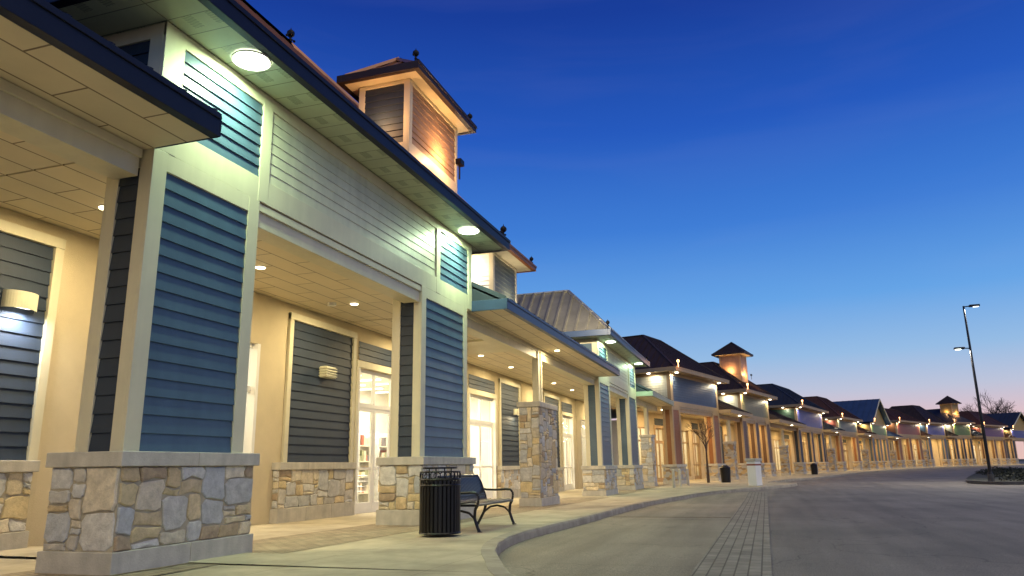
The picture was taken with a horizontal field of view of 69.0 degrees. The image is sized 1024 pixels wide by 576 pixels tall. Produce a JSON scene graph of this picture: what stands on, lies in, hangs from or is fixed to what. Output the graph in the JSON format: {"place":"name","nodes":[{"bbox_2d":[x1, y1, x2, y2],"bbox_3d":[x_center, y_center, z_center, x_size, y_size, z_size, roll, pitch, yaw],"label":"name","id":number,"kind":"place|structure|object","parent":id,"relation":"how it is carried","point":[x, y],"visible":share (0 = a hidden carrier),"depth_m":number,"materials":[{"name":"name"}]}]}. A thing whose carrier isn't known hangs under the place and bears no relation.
{"place":"outdoors","nodes":[
{"label":"outdoors","id":0,"kind":"place"},
{"bbox_2d":[0,464,1023,575],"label":"pavement","id":1,"kind":"structure","parent":0,"point":[407,553],"depth_m":8.95,"materials":[{"name":"concrete"}]},
{"bbox_2d":[0,0,221,558],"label":"shop wing","id":2,"kind":"structure","parent":1,"relation":"on","point":[73,90],"depth_m":7.41,"materials":[{"name":"beige paint"}]},
{"bbox_2d":[103,552,258,575],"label":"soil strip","id":3,"kind":"object","parent":1,"relation":"on","point":[157,568],"visible":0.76,"depth_m":7.11,"materials":[{"name":"brown soil"}]},
{"bbox_2d":[0,0,510,574],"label":"shop building","id":4,"kind":"structure","parent":1,"relation":"on","point":[256,256],"depth_m":9.64,"materials":[{"name":"blue stone"}]},
{"bbox_2d":[0,484,668,575],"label":"paver path","id":5,"kind":"structure","parent":1,"relation":"on","point":[292,543],"depth_m":10.56,"materials":[{"name":"grey concrete"}]},
{"bbox_2d":[357,475,367,491],"bbox_3d":[-4.008,5.025,18.412,0.896,1.016,0.512,-1,-14,1],"label":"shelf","id":6,"kind":"object","parent":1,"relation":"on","point":[364,482],"visible":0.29,"depth_m":18.33,"materials":[{"name":"wood"}]},
{"bbox_2d":[419,467,460,534],"bbox_3d":[-1.031,3.041,10.673,0.605,0.920,0.608,-5,-14,18],"label":"litter bin","id":7,"kind":"object","parent":1,"relation":"on","point":[440,506],"visible":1,"depth_m":10.45,"materials":[{"name":"black metal"}]},
{"bbox_2d":[437,474,515,532],"bbox_3d":[-0.548,3.475,12.116,0.750,0.848,1.736,-5,-14,18],"label":"park bench","id":8,"kind":"object","parent":1,"relation":"on","point":[473,489],"visible":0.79,"depth_m":12.44,"materials":[{"name":"black metal"}]},
{"bbox_2d":[346,231,619,514],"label":"shop wing","id":9,"kind":"structure","parent":1,"relation":"on","point":[512,343],"depth_m":21.13,"materials":[{"name":"beige paint"}]},
{"bbox_2d":[517,290,649,495],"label":"shop building","id":10,"kind":"structure","parent":1,"relation":"on","point":[569,313],"depth_m":30.95,"materials":[{"name":"blue stone"}]},
{"bbox_2d":[575,383,673,488],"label":"shop wing","id":11,"kind":"structure","parent":1,"relation":"on","point":[647,399],"depth_m":39.17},
{"bbox_2d":[576,335,728,483],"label":"shop building","id":12,"kind":"structure","parent":1,"relation":"on","point":[686,384],"depth_m":46.65,"materials":[{"name":"beige"}]},
{"bbox_2d":[672,469,675,487],"bbox_3d":[7.868,9.274,36.263,0.140,0.870,0.140,-5,-14,18],"label":"bollard","id":13,"kind":"object","parent":1,"relation":"on","point":[673,478],"visible":1,"depth_m":36.21,"materials":[{"name":"stone"}]},
{"bbox_2d":[678,469,681,485],"bbox_3d":[8.591,9.700,38.082,0.140,0.870,0.140,-5,-14,18],"label":"bollard","id":14,"kind":"object","parent":1,"relation":"on","point":[679,476],"visible":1,"depth_m":38.03,"materials":[{"name":"stone"}]},
{"bbox_2d":[686,469,689,484],"bbox_3d":[9.409,10.116,39.870,0.140,0.870,0.140,-5,-14,18],"label":"bollard","id":15,"kind":"object","parent":1,"relation":"on","point":[687,475],"visible":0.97,"depth_m":39.83,"materials":[{"name":"stone"}]},
{"bbox_2d":[687,421,714,482],"bbox_3d":[11.615,9.893,45.035,2.303,3.847,1.137,9,-17,-35],"label":"bare tree","id":16,"kind":"object","parent":1,"relation":"on","point":[705,446],"visible":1,"depth_m":44.86,"materials":[{"name":"brown plant"}]},
{"bbox_2d":[680,399,752,479],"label":"shop wing","id":17,"kind":"structure","parent":1,"relation":"on","point":[693,454],"depth_m":53.98,"materials":[{"name":"beige paint"}]},
{"bbox_2d":[720,465,730,482],"bbox_3d":[12.750,11.096,44.455,0.660,1.000,0.660,-5,-14,18],"label":"litter bin","id":18,"kind":"object","parent":1,"relation":"on","point":[725,471],"visible":1,"depth_m":44.23,"materials":[{"name":"black metal"}]},
{"bbox_2d":[686,342,777,477],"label":"shop building","id":19,"kind":"structure","parent":1,"relation":"on","point":[740,390],"depth_m":59.86,"materials":[{"name":"brown"}]},
{"bbox_2d":[745,458,761,485],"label":"sign plinth","id":20,"kind":"structure","parent":1,"relation":"on","point":[754,471],"depth_m":37.14,"materials":[{"name":"white paint"}]},
{"bbox_2d":[733,409,806,474],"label":"shop wing","id":21,"kind":"structure","parent":1,"relation":"on","point":[781,422],"depth_m":67.28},
{"bbox_2d":[757,383,828,473],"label":"shop building","id":22,"kind":"structure","parent":1,"relation":"on","point":[789,403],"depth_m":78.12,"materials":[{"name":"grey"}]},
{"bbox_2d":[810,463,817,474],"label":"litter bin","id":23,"kind":"object","parent":1,"relation":"on","point":[814,468],"visible":1,"depth_m":67.69,"materials":[{"name":"black metal"}]},
{"bbox_2d":[801,421,845,471],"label":"shop wing","id":24,"kind":"structure","parent":1,"relation":"on","point":[830,430],"depth_m":86.38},
{"bbox_2d":[804,396,862,470],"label":"shop building","id":25,"kind":"structure","parent":1,"relation":"on","point":[841,418],"depth_m":92.77,"materials":[{"name":"beige"}]},
{"bbox_2d":[833,426,877,469],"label":"shop wing","id":26,"kind":"structure","parent":1,"relation":"on","point":[863,433],"depth_m":99.89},
{"bbox_2d":[834,399,892,468],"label":"shop building","id":27,"kind":"structure","parent":1,"relation":"on","point":[872,414],"depth_m":106.60,"materials":[{"name":"beige stone"}]},
{"bbox_2d":[865,430,903,467],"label":"shop wing","id":28,"kind":"structure","parent":1,"relation":"on","point":[891,436],"depth_m":112.86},
{"bbox_2d":[881,408,925,467],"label":"shop building","id":29,"kind":"structure","parent":1,"relation":"on","point":[906,427],"depth_m":119.99,"materials":[{"name":"beige"}]},
{"bbox_2d":[901,430,932,466],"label":"shop wing","id":30,"kind":"structure","parent":1,"relation":"on","point":[924,435],"depth_m":125.76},
{"bbox_2d":[931,430,958,465],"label":"shop wing","id":31,"kind":"structure","parent":1,"relation":"on","point":[950,435],"depth_m":135.97,"materials":[{"name":"beige paint"}]},
{"bbox_2d":[927,396,976,465],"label":"shop building","id":32,"kind":"structure","parent":1,"relation":"on","point":[948,412],"depth_m":137.34,"materials":[{"name":"grey"}]},
{"bbox_2d":[957,429,986,458],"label":"shop wing","id":33,"kind":"structure","parent":1,"relation":"on","point":[976,434],"depth_m":138.91,"materials":[{"name":"beige paint"}]},
{"bbox_2d":[987,432,1016,464],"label":"shop wing","id":34,"kind":"structure","parent":1,"relation":"on","point":[1008,437],"depth_m":147.52,"materials":[{"name":"beige paint"}]},
{"bbox_2d":[985,412,1023,464],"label":"shop building","id":35,"kind":"structure","parent":1,"relation":"on","point":[1013,422],"depth_m":150.81,"materials":[{"name":"grey"}]},
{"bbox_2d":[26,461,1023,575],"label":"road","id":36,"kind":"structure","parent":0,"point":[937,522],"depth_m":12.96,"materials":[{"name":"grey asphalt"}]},
{"bbox_2d":[498,492,748,575],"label":"parking lane","id":37,"kind":"structure","parent":36,"relation":"on","point":[675,538],"depth_m":10.40,"materials":[{"name":"concrete"}]},
{"bbox_2d":[701,517,730,517],"bbox_3d":[3.436,5.017,16.291,2.600,0.014,0.050,-5,-14,18],"label":"road joint","id":38,"kind":"object","parent":37,"relation":"on","point":[715,517],"visible":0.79,"depth_m":15.97,"materials":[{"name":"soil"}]},
{"bbox_2d":[689,492,771,575],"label":"paver band","id":39,"kind":"object","parent":36,"relation":"on","point":[740,546],"visible":1,"depth_m":9.74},
{"bbox_2d":[481,465,1023,575],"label":"kerb","id":40,"kind":"structure","parent":36,"relation":"on","point":[493,562],"depth_m":13.86,"materials":[{"name":"concrete"}]},
{"bbox_2d":[959,402,1005,413],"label":"bare tree","id":41,"kind":"object","parent":36,"relation":"on","point":[996,407],"visible":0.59,"depth_m":180.27,"materials":[{"name":"brown plant"}]},
{"bbox_2d":[974,392,1005,413],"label":"bare tree","id":42,"kind":"object","parent":36,"relation":"on","point":[1000,401],"visible":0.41,"depth_m":188.27,"materials":[{"name":"brown plant"}]},
{"bbox_2d":[966,473,1023,484],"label":"island kerb","id":43,"kind":"structure","parent":36,"relation":"on","point":[993,482],"depth_m":36.83,"materials":[{"name":"grey concrete"}]},
{"bbox_2d":[982,402,1015,413],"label":"bare tree","id":44,"kind":"object","parent":36,"relation":"on","point":[1011,408],"visible":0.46,"depth_m":187.87,"materials":[{"name":"brown plant"}]},
{"bbox_2d":[246,0,1023,458],"label":"sky","id":45,"kind":"structure","parent":0,"point":[821,190],"materials":[{"name":"blue"}]},
{"bbox_2d":[967,473,1023,481],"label":"traffic island ground","id":46,"kind":"structure","parent":0,"point":[977,477],"depth_m":43.58,"materials":[{"name":"grey concrete"}]},
{"bbox_2d":[953,304,994,480],"bbox_3d":[24.431,5.406,39.114,1.520,9.190,0.300,-5,-14,18],"label":"street lamp","id":47,"kind":"object","parent":46,"relation":"on","point":[990,475],"visible":0.94,"depth_m":38.98,"materials":[{"name":"black metal"}]},
{"bbox_2d":[975,466,1023,480],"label":"shrub bed","id":48,"kind":"object","parent":46,"relation":"on","point":[1010,472],"visible":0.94,"depth_m":47.63,"materials":[{"name":"green plant"}]},
{"label":"ground","id":49,"kind":"structure","parent":0,"visible":0},
{"bbox_2d":[889,405,950,466],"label":"shop building","id":50,"kind":"structure","parent":49,"relation":"on","point":[933,425],"depth_m":131.10,"materials":[{"name":"blue stone"}]},
{"bbox_2d":[959,411,1009,464],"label":"shop building","id":51,"kind":"structure","parent":49,"relation":"on","point":[994,431],"depth_m":143.20,"materials":[{"name":"brown"}]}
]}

